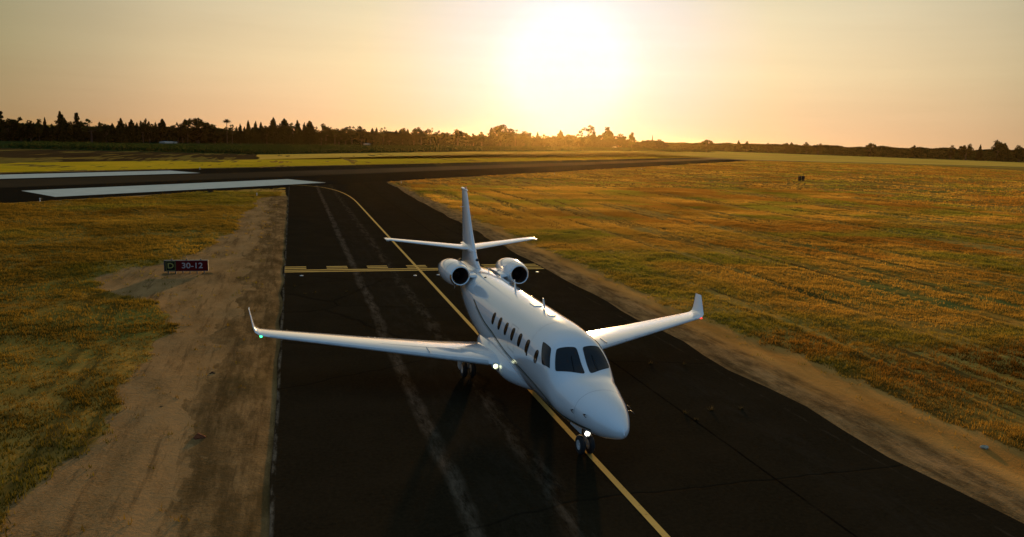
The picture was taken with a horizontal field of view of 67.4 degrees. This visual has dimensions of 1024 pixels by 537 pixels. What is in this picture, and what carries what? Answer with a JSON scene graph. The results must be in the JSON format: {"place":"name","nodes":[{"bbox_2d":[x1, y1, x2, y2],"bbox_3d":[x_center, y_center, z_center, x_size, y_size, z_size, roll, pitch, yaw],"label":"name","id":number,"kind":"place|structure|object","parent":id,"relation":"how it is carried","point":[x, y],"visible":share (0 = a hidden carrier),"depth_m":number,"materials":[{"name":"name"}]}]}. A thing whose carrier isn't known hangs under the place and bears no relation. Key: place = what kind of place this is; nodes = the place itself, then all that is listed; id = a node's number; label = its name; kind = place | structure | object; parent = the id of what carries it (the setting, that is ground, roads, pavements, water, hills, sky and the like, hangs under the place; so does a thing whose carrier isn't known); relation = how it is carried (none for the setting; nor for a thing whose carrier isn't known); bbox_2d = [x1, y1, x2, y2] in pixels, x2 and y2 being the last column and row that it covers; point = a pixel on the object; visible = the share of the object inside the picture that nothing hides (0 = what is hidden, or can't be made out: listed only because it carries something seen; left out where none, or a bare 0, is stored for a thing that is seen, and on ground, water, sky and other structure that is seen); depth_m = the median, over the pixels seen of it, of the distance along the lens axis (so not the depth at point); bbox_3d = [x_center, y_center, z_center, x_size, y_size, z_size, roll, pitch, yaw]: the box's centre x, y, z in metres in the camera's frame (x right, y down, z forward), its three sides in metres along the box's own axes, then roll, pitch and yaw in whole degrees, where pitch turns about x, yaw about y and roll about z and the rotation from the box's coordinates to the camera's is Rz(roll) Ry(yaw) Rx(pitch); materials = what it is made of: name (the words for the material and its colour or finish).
{"place":"outdoors","nodes":[
{"label":"outdoors","id":0,"kind":"place"},
{"bbox_2d":[0,148,256,161],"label":"ploughed field","id":1,"kind":"structure","parent":0,"point":[18,153],"depth_m":214.71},
{"bbox_2d":[0,138,851,155],"bbox_3d":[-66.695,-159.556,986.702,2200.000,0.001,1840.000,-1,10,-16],"label":"crop field","id":2,"kind":"structure","parent":0,"point":[3,143],"depth_m":374.33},
{"bbox_2d":[0,111,11,140],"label":"conifer tree","id":3,"kind":"object","parent":2,"relation":"on","point":[2,130],"visible":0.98,"depth_m":332.92,"materials":[{"name":"green plant"}]},
{"bbox_2d":[0,118,24,140],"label":"broadleaf tree","id":4,"kind":"object","parent":2,"relation":"on","point":[13,122],"visible":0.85,"depth_m":335.93,"materials":[{"name":"green plant"}]},
{"bbox_2d":[6,117,35,140],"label":"broadleaf tree","id":5,"kind":"object","parent":2,"relation":"on","point":[30,124],"visible":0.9,"depth_m":340.18,"materials":[{"name":"green plant"}]},
{"bbox_2d":[33,119,44,140],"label":"columnar tree","id":6,"kind":"object","parent":2,"relation":"on","point":[40,127],"visible":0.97,"depth_m":346.68,"materials":[{"name":"green plant"}]},
{"bbox_2d":[40,117,51,140],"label":"conifer tree","id":7,"kind":"object","parent":2,"relation":"on","point":[45,136],"visible":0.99,"depth_m":349.32,"materials":[{"name":"green plant"}]},
{"bbox_2d":[46,123,55,141],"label":"broadleaf tree","id":8,"kind":"object","parent":2,"relation":"on","point":[52,131],"visible":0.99,"depth_m":351.07,"materials":[{"name":"green plant"}]},
{"bbox_2d":[52,111,72,141],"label":"conifer tree","id":9,"kind":"object","parent":2,"relation":"on","point":[61,130],"visible":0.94,"depth_m":354.33,"materials":[{"name":"green plant"}]},
{"bbox_2d":[67,122,79,139],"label":"broadleaf tree","id":10,"kind":"object","parent":2,"relation":"on","point":[74,130],"visible":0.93,"depth_m":358.74,"materials":[{"name":"green plant"}]},
{"bbox_2d":[72,113,85,141],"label":"conifer tree","id":11,"kind":"object","parent":2,"relation":"on","point":[79,138],"visible":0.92,"depth_m":361.65,"materials":[{"name":"green plant"}]},
{"bbox_2d":[80,119,102,141],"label":"sparse tree","id":12,"kind":"object","parent":2,"relation":"on","point":[89,128],"visible":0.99,"depth_m":367.51,"materials":[{"name":"green plant"}]},
{"bbox_2d":[95,125,104,142],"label":"conifer tree","id":13,"kind":"object","parent":2,"relation":"on","point":[98,138],"visible":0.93,"depth_m":371.06,"materials":[{"name":"green plant"}]},
{"bbox_2d":[92,124,114,142],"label":"broadleaf tree","id":14,"kind":"object","parent":2,"relation":"on","point":[107,135],"visible":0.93,"depth_m":373.14,"materials":[{"name":"green plant"}]},
{"bbox_2d":[105,123,119,142],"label":"conifer tree","id":15,"kind":"object","parent":2,"relation":"on","point":[114,132],"visible":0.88,"depth_m":377.62,"materials":[{"name":"green plant"}]},
{"bbox_2d":[112,118,132,142],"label":"conifer tree","id":16,"kind":"object","parent":2,"relation":"on","point":[121,130],"visible":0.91,"depth_m":382.13,"materials":[{"name":"green plant"}]},
{"bbox_2d":[126,119,142,142],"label":"conifer tree","id":17,"kind":"object","parent":2,"relation":"on","point":[132,131],"visible":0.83,"depth_m":389.20,"materials":[{"name":"green plant"}]},
{"bbox_2d":[138,118,148,142],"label":"broadleaf tree","id":18,"kind":"object","parent":2,"relation":"on","point":[142,128],"visible":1,"depth_m":397.19,"materials":[{"name":"green plant"}]},
{"bbox_2d":[143,121,156,142],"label":"broadleaf tree","id":19,"kind":"object","parent":2,"relation":"on","point":[151,135],"visible":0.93,"depth_m":401.72,"materials":[{"name":"green plant"}]},
{"bbox_2d":[151,122,160,142],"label":"conifer tree","id":20,"kind":"object","parent":2,"relation":"on","point":[156,139],"visible":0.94,"depth_m":406.35,"materials":[{"name":"green plant"}]},
{"bbox_2d":[157,119,176,141],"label":"conifer tree","id":21,"kind":"object","parent":2,"relation":"on","point":[165,134],"visible":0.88,"depth_m":409.71,"materials":[{"name":"green plant"}]},
{"bbox_2d":[168,125,177,140],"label":"broadleaf tree","id":22,"kind":"object","parent":2,"relation":"on","point":[174,134],"visible":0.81,"depth_m":418.14,"materials":[{"name":"green plant"}]},
{"bbox_2d":[173,122,184,142],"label":"broadleaf tree","id":23,"kind":"object","parent":2,"relation":"on","point":[180,131],"visible":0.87,"depth_m":422.76,"materials":[{"name":"green plant"}]},
{"bbox_2d":[183,119,192,142],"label":"sparse tree","id":24,"kind":"object","parent":2,"relation":"on","point":[186,124],"visible":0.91,"depth_m":429.51,"materials":[{"name":"green plant"}]},
{"bbox_2d":[181,118,217,142],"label":"broadleaf tree","id":25,"kind":"object","parent":2,"relation":"on","point":[197,132],"visible":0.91,"depth_m":435.24,"materials":[{"name":"green plant"}]},
{"bbox_2d":[208,124,231,142],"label":"broadleaf tree","id":26,"kind":"object","parent":2,"relation":"on","point":[219,133],"visible":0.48,"depth_m":452.26,"materials":[{"name":"green plant"}]},
{"bbox_2d":[235,124,246,143],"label":"conifer tree","id":27,"kind":"object","parent":2,"relation":"on","point":[240,139],"visible":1,"depth_m":475.90,"materials":[{"name":"green plant"}]},
{"bbox_2d":[244,121,254,143],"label":"conifer tree","id":28,"kind":"object","parent":2,"relation":"on","point":[248,136],"visible":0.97,"depth_m":483.70,"materials":[{"name":"green plant"}]},
{"bbox_2d":[252,121,263,143],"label":"conifer tree","id":29,"kind":"object","parent":2,"relation":"on","point":[256,136],"visible":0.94,"depth_m":491.05,"materials":[{"name":"green plant"}]},
{"bbox_2d":[258,122,267,143],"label":"conifer tree","id":30,"kind":"object","parent":2,"relation":"on","point":[262,135],"visible":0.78,"depth_m":496.90,"materials":[{"name":"green plant"}]},
{"bbox_2d":[263,126,271,143],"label":"broadleaf tree","id":31,"kind":"object","parent":2,"relation":"on","point":[267,129],"visible":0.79,"depth_m":502.76,"materials":[{"name":"green plant"}]},
{"bbox_2d":[267,117,284,143],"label":"conifer tree","id":32,"kind":"object","parent":2,"relation":"on","point":[274,134],"visible":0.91,"depth_m":509.13,"materials":[{"name":"green plant"}]},
{"bbox_2d":[279,118,297,143],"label":"conifer tree","id":33,"kind":"object","parent":2,"relation":"on","point":[288,136],"visible":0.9,"depth_m":521.69,"materials":[{"name":"green plant"}]},
{"bbox_2d":[290,120,304,143],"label":"conifer tree","id":34,"kind":"object","parent":2,"relation":"on","point":[299,136],"visible":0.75,"depth_m":537.95,"materials":[{"name":"green plant"}]},
{"bbox_2d":[301,122,309,143],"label":"conifer tree","id":35,"kind":"object","parent":2,"relation":"on","point":[304,130],"visible":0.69,"depth_m":547.20,"materials":[{"name":"green plant"}]},
{"bbox_2d":[305,121,316,143],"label":"conifer tree","id":36,"kind":"object","parent":2,"relation":"on","point":[311,131],"visible":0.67,"depth_m":552.42,"materials":[{"name":"green plant"}]},
{"bbox_2d":[314,132,327,144],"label":"broadleaf tree","id":37,"kind":"object","parent":2,"relation":"on","point":[319,139],"visible":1,"depth_m":496.72,"materials":[{"name":"green plant"}]},
{"bbox_2d":[320,123,332,143],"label":"broadleaf tree","id":38,"kind":"object","parent":2,"relation":"on","point":[325,130],"visible":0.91,"depth_m":574.07,"materials":[{"name":"green plant"}]},
{"bbox_2d":[333,128,346,143],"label":"broadleaf tree","id":39,"kind":"object","parent":2,"relation":"on","point":[343,137],"visible":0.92,"depth_m":593.08,"materials":[{"name":"green plant"}]},
{"bbox_2d":[341,127,353,143],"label":"broadleaf tree","id":40,"kind":"object","parent":2,"relation":"on","point":[348,133],"visible":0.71,"depth_m":602.44,"materials":[{"name":"green plant"}]},
{"bbox_2d":[0,141,715,153],"bbox_3d":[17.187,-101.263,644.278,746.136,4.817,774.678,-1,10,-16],"label":"crop rows","id":41,"kind":"object","parent":2,"relation":"on","point":[257,149],"visible":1,"depth_m":323.24,"materials":[{"name":"green plant"}]},
{"bbox_2d":[352,126,372,144],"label":"broadleaf tree","id":42,"kind":"object","parent":2,"relation":"on","point":[362,135],"visible":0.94,"depth_m":625.22,"materials":[{"name":"green plant"}]},
{"bbox_2d":[366,128,377,144],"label":"conifer tree","id":43,"kind":"object","parent":2,"relation":"on","point":[372,141],"visible":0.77,"depth_m":642.24,"materials":[{"name":"green plant"}]},
{"bbox_2d":[374,127,381,144],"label":"conifer tree","id":44,"kind":"object","parent":2,"relation":"on","point":[377,135],"visible":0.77,"depth_m":649.41,"materials":[{"name":"green plant"}]},
{"bbox_2d":[383,131,395,144],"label":"broadleaf tree","id":45,"kind":"object","parent":2,"relation":"on","point":[391,135],"visible":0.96,"depth_m":669.89,"materials":[{"name":"green plant"}]},
{"bbox_2d":[391,130,402,144],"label":"conifer tree","id":46,"kind":"object","parent":2,"relation":"on","point":[397,140],"visible":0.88,"depth_m":683.45,"materials":[{"name":"green plant"}]},
{"bbox_2d":[398,128,409,143],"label":"broadleaf tree","id":47,"kind":"object","parent":2,"relation":"on","point":[405,136],"visible":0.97,"depth_m":694.79,"materials":[{"name":"green plant"}]},
{"bbox_2d":[410,130,419,144],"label":"broadleaf tree","id":48,"kind":"object","parent":2,"relation":"on","point":[414,137],"visible":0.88,"depth_m":716.83,"materials":[{"name":"green plant"}]},
{"bbox_2d":[413,127,428,144],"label":"broadleaf tree","id":49,"kind":"object","parent":2,"relation":"on","point":[423,134],"visible":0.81,"depth_m":729.57,"materials":[{"name":"green plant"}]},
{"bbox_2d":[432,130,446,144],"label":"broadleaf tree","id":50,"kind":"object","parent":2,"relation":"on","point":[441,136],"visible":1,"depth_m":764.46,"materials":[{"name":"green plant"}]},
{"bbox_2d":[440,132,453,144],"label":"conifer tree","id":51,"kind":"object","parent":2,"relation":"on","point":[448,140],"visible":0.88,"depth_m":779.21,"materials":[{"name":"green plant"}]},
{"bbox_2d":[451,129,465,145],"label":"broadleaf tree","id":52,"kind":"object","parent":2,"relation":"on","point":[458,134],"visible":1,"depth_m":797.26,"materials":[{"name":"green plant"}]},
{"bbox_2d":[460,133,472,145],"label":"broadleaf tree","id":53,"kind":"object","parent":2,"relation":"on","point":[468,140],"visible":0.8,"depth_m":815.72,"materials":[{"name":"green plant"}]},
{"bbox_2d":[471,133,479,145],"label":"broadleaf tree","id":54,"kind":"object","parent":2,"relation":"on","point":[475,140],"visible":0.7,"depth_m":832.59,"materials":[{"name":"green plant"}]},
{"bbox_2d":[477,132,488,145],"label":"broadleaf tree","id":55,"kind":"object","parent":2,"relation":"on","point":[484,139],"visible":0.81,"depth_m":850.79,"materials":[{"name":"green plant"}]},
{"bbox_2d":[484,127,499,145],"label":"conifer tree","id":56,"kind":"object","parent":2,"relation":"on","point":[492,138],"visible":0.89,"depth_m":871.06,"materials":[{"name":"green plant"}]},
{"bbox_2d":[493,124,514,145],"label":"broadleaf tree","id":57,"kind":"object","parent":2,"relation":"on","point":[505,135],"visible":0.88,"depth_m":891.18,"materials":[{"name":"green plant"}]},
{"bbox_2d":[515,131,535,145],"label":"broadleaf tree","id":58,"kind":"object","parent":2,"relation":"on","point":[525,137],"visible":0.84,"depth_m":950.24,"materials":[{"name":"green plant"}]},
{"bbox_2d":[534,132,541,146],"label":"conifer tree","id":59,"kind":"object","parent":2,"relation":"on","point":[537,139],"visible":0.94,"depth_m":997.78,"materials":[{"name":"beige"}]},
{"bbox_2d":[578,125,594,137],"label":"sparse tree","id":60,"kind":"object","parent":2,"relation":"on","point":[590,129],"visible":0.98,"depth_m":1127.73,"materials":[{"name":"green plant"}]},
{"bbox_2d":[602,127,613,140],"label":"columnar tree","id":61,"kind":"object","parent":2,"relation":"on","point":[608,133],"visible":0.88,"depth_m":1121.03,"materials":[{"name":"green plant"}]},
{"bbox_2d":[606,133,625,146],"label":"broadleaf tree","id":62,"kind":"object","parent":2,"relation":"on","point":[619,140],"visible":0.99,"depth_m":1118.90,"materials":[{"name":"green plant"}]},
{"bbox_2d":[628,132,636,147],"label":"columnar tree","id":63,"kind":"object","parent":2,"relation":"on","point":[633,141],"visible":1,"depth_m":1119.40,"materials":[{"name":"green plant"}]},
{"bbox_2d":[648,139,663,147],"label":"broadleaf tree","id":64,"kind":"object","parent":2,"relation":"on","point":[657,144],"visible":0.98,"depth_m":1111.99,"materials":[{"name":"green plant"}]},
{"bbox_2d":[698,139,713,149],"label":"broadleaf tree","id":65,"kind":"object","parent":2,"relation":"on","point":[706,146],"visible":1,"depth_m":1434.40,"materials":[{"name":"green plant"}]},
{"bbox_2d":[733,140,741,151],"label":"conifer tree","id":66,"kind":"object","parent":2,"relation":"on","point":[738,148],"visible":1,"depth_m":1419.74,"materials":[{"name":"green plant"}]},
{"bbox_2d":[762,143,773,152],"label":"broadleaf tree","id":67,"kind":"object","parent":2,"relation":"on","point":[768,147],"visible":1,"depth_m":1403.70,"materials":[{"name":"green plant"}]},
{"bbox_2d":[780,143,791,153],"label":"broadleaf tree","id":68,"kind":"object","parent":2,"relation":"on","point":[785,148],"visible":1,"depth_m":1395.30,"materials":[{"name":"green plant"}]},
{"bbox_2d":[785,142,795,153],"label":"conifer tree","id":69,"kind":"object","parent":2,"relation":"on","point":[791,151],"visible":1,"depth_m":1391.55,"materials":[{"name":"green plant"}]},
{"bbox_2d":[801,142,811,153],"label":"broadleaf tree","id":70,"kind":"object","parent":2,"relation":"on","point":[806,145],"visible":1,"depth_m":1382.88,"materials":[{"name":"green plant"}]},
{"bbox_2d":[812,143,821,154],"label":"broadleaf tree","id":71,"kind":"object","parent":2,"relation":"on","point":[816,148],"visible":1,"depth_m":1376.51,"materials":[{"name":"green plant"}]},
{"bbox_2d":[0,125,1023,536],"bbox_3d":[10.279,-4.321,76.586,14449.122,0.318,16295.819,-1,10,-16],"label":"ground","id":72,"kind":"structure","parent":0,"point":[214,481],"depth_m":28.20,"materials":[{"name":"plant"}]},
{"bbox_2d":[0,190,281,536],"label":"dry grass","id":73,"kind":"structure","parent":72,"relation":"on","point":[125,246],"depth_m":43.67,"materials":[{"name":"plant"}]},
{"bbox_2d":[162,272,212,274],"bbox_3d":[-18.132,0.329,43.428,3.000,0.080,0.600,-1,10,-16],"label":"concrete pad","id":74,"kind":"object","parent":72,"relation":"on","point":[174,273],"visible":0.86,"depth_m":43.25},
{"bbox_2d":[164,259,208,273],"bbox_3d":[-18.360,-0.105,43.296,2.312,0.884,0.220,-1,10,-15],"label":"taxiway sign","id":75,"kind":"object","parent":74,"relation":"on","point":[186,265],"visible":1,"depth_m":43.20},
{"bbox_2d":[193,433,205,439],"bbox_3d":[-8.354,4.481,20.491,0.314,0.148,0.428,-4,11,-32],"label":"soil clod","id":76,"kind":"object","parent":72,"relation":"on","point":[198,436],"visible":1,"depth_m":20.37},
{"bbox_2d":[12,123,661,148],"bbox_3d":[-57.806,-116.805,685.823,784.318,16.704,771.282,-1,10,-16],"label":"woodland undergrowth","id":77,"kind":"object","parent":72,"relation":"on","point":[576,142],"visible":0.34,"depth_m":808.27,"materials":[{"name":"green plant"}]},
{"bbox_2d":[0,158,744,202],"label":"runway","id":78,"kind":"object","parent":72,"relation":"on","point":[12,190],"visible":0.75,"depth_m":149.80,"materials":[{"name":"asphalt"}]},
{"bbox_2d":[0,171,194,178],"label":"runway aiming marking","id":79,"kind":"object","parent":78,"relation":"on","point":[8,176],"visible":1,"depth_m":127.56,"materials":[{"name":"white paint"}]},
{"bbox_2d":[25,179,324,196],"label":"runway aiming marking","id":80,"kind":"object","parent":78,"relation":"on","point":[109,190],"visible":1,"depth_m":104.56,"materials":[{"name":"white paint"}]},
{"bbox_2d":[0,156,870,171],"bbox_3d":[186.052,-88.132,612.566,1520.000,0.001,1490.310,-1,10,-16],"label":"mown verge","id":81,"kind":"structure","parent":72,"relation":"on","point":[106,165],"depth_m":184.88,"materials":[{"name":"plant"}]},
{"bbox_2d":[238,180,1023,536],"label":"taxiway","id":82,"kind":"structure","parent":72,"relation":"on","point":[374,444],"depth_m":21.18,"materials":[{"name":"asphalt"}]},
{"bbox_2d":[285,264,543,271],"bbox_3d":[-5.868,-0.043,47.907,15.950,0.001,2.000,-1,10,-16],"label":"hold line marking","id":83,"kind":"object","parent":82,"relation":"on","point":[385,267],"visible":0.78,"depth_m":46.82,"materials":[{"name":"yellow paint"}]},
{"bbox_2d":[248,187,703,454],"bbox_3d":[-0.341,0.578,26.925,13.994,6.111,14.276,7,11,26],"label":"business jet","id":84,"kind":"object","parent":82,"relation":"on","point":[559,363],"visible":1,"depth_m":23.99,"materials":[{"name":"white paint"}]},
{"bbox_2d":[541,342,550,367],"bbox_3d":[0.903,2.301,20.480,0.242,0.493,0.842,-1,10,-17],"label":"side window","id":85,"kind":"structure","parent":84,"relation":"in","point":[546,349],"depth_m":20.43,"materials":[{"name":"black glass"}]},
{"bbox_2d":[304,185,669,536],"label":"taxiway centre line","id":86,"kind":"object","parent":82,"relation":"on","point":[660,530],"visible":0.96,"depth_m":21.34,"materials":[{"name":"yellow paint"}]},
{"bbox_2d":[391,161,1023,205],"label":"dry grass","id":87,"kind":"structure","parent":72,"relation":"on","point":[955,171],"depth_m":197.66,"materials":[{"name":"plant"}]},
{"bbox_2d":[647,140,1022,159],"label":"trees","id":88,"kind":"object","parent":72,"relation":"on","point":[860,147],"visible":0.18,"depth_m":1390.36,"materials":[{"name":"green plant"}]},
{"bbox_2d":[667,143,1023,161],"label":"trees","id":89,"kind":"object","parent":72,"relation":"on","point":[942,154],"visible":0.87,"depth_m":1352.78,"materials":[{"name":"green plant"}]},
{"bbox_2d":[862,143,876,156],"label":"broadleaf tree","id":90,"kind":"object","parent":72,"relation":"on","point":[868,152],"visible":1,"depth_m":1343.84,"materials":[{"name":"green plant"}]},
{"bbox_2d":[799,162,1009,167],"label":"green verge","id":91,"kind":"structure","parent":72,"relation":"on","point":[902,164],"depth_m":547.83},
{"bbox_2d":[908,145,921,157],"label":"broadleaf tree","id":92,"kind":"object","parent":72,"relation":"on","point":[915,152],"visible":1,"depth_m":1311.52,"materials":[{"name":"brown plant"}]},
{"bbox_2d":[811,190,1023,214],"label":"dry grass verge","id":93,"kind":"structure","parent":72,"relation":"on","point":[1013,209],"depth_m":140.01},
{"bbox_2d":[945,145,955,159],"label":"broadleaf tree","id":94,"kind":"object","parent":72,"relation":"on","point":[953,150],"visible":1,"depth_m":1288.75,"materials":[{"name":"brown plant"}]},
{"bbox_2d":[957,144,973,159],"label":"broadleaf tree","id":95,"kind":"object","parent":72,"relation":"on","point":[964,149],"visible":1,"depth_m":1277.79,"materials":[{"name":"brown plant"}]},
{"bbox_2d":[974,145,983,160],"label":"conifer tree","id":96,"kind":"object","parent":72,"relation":"on","point":[979,152],"visible":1,"depth_m":1268.89,"materials":[{"name":"green plant"}]},
{"bbox_2d":[991,140,1004,158],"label":"broadleaf tree","id":97,"kind":"object","parent":72,"relation":"on","point":[998,145],"visible":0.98,"depth_m":1250.83,"materials":[{"name":"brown plant"}]},
{"bbox_2d":[991,143,1013,161],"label":"conifer tree","id":98,"kind":"object","parent":72,"relation":"on","point":[1003,155],"visible":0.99,"depth_m":1247.67,"materials":[{"name":"green plant"}]},
{"bbox_2d":[1012,145,1023,161],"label":"broadleaf tree","id":99,"kind":"object","parent":72,"relation":"on","point":[1018,154],"visible":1,"depth_m":1237.92,"materials":[{"name":"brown plant"}]},
{"bbox_2d":[0,0,1023,149],"label":"sky","id":100,"kind":"structure","parent":0,"point":[845,73],"materials":[{"name":"orange"}]},
{"bbox_2d":[256,151,847,158],"bbox_3d":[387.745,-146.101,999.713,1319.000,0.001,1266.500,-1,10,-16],"label":"stubble field","id":101,"kind":"structure","parent":0,"point":[521,154],"depth_m":386.54,"materials":[{"name":"plant"}]},
{"bbox_2d":[399,183,1023,465],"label":"dry grass","id":102,"kind":"structure","parent":0,"point":[560,217],"depth_m":54.81,"materials":[{"name":"plant"}]},
{"bbox_2d":[643,151,1023,166],"bbox_3d":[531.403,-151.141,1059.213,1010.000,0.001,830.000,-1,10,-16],"label":"stubble field","id":103,"kind":"structure","parent":0,"point":[778,156],"depth_m":796.56,"materials":[{"name":"plant"}]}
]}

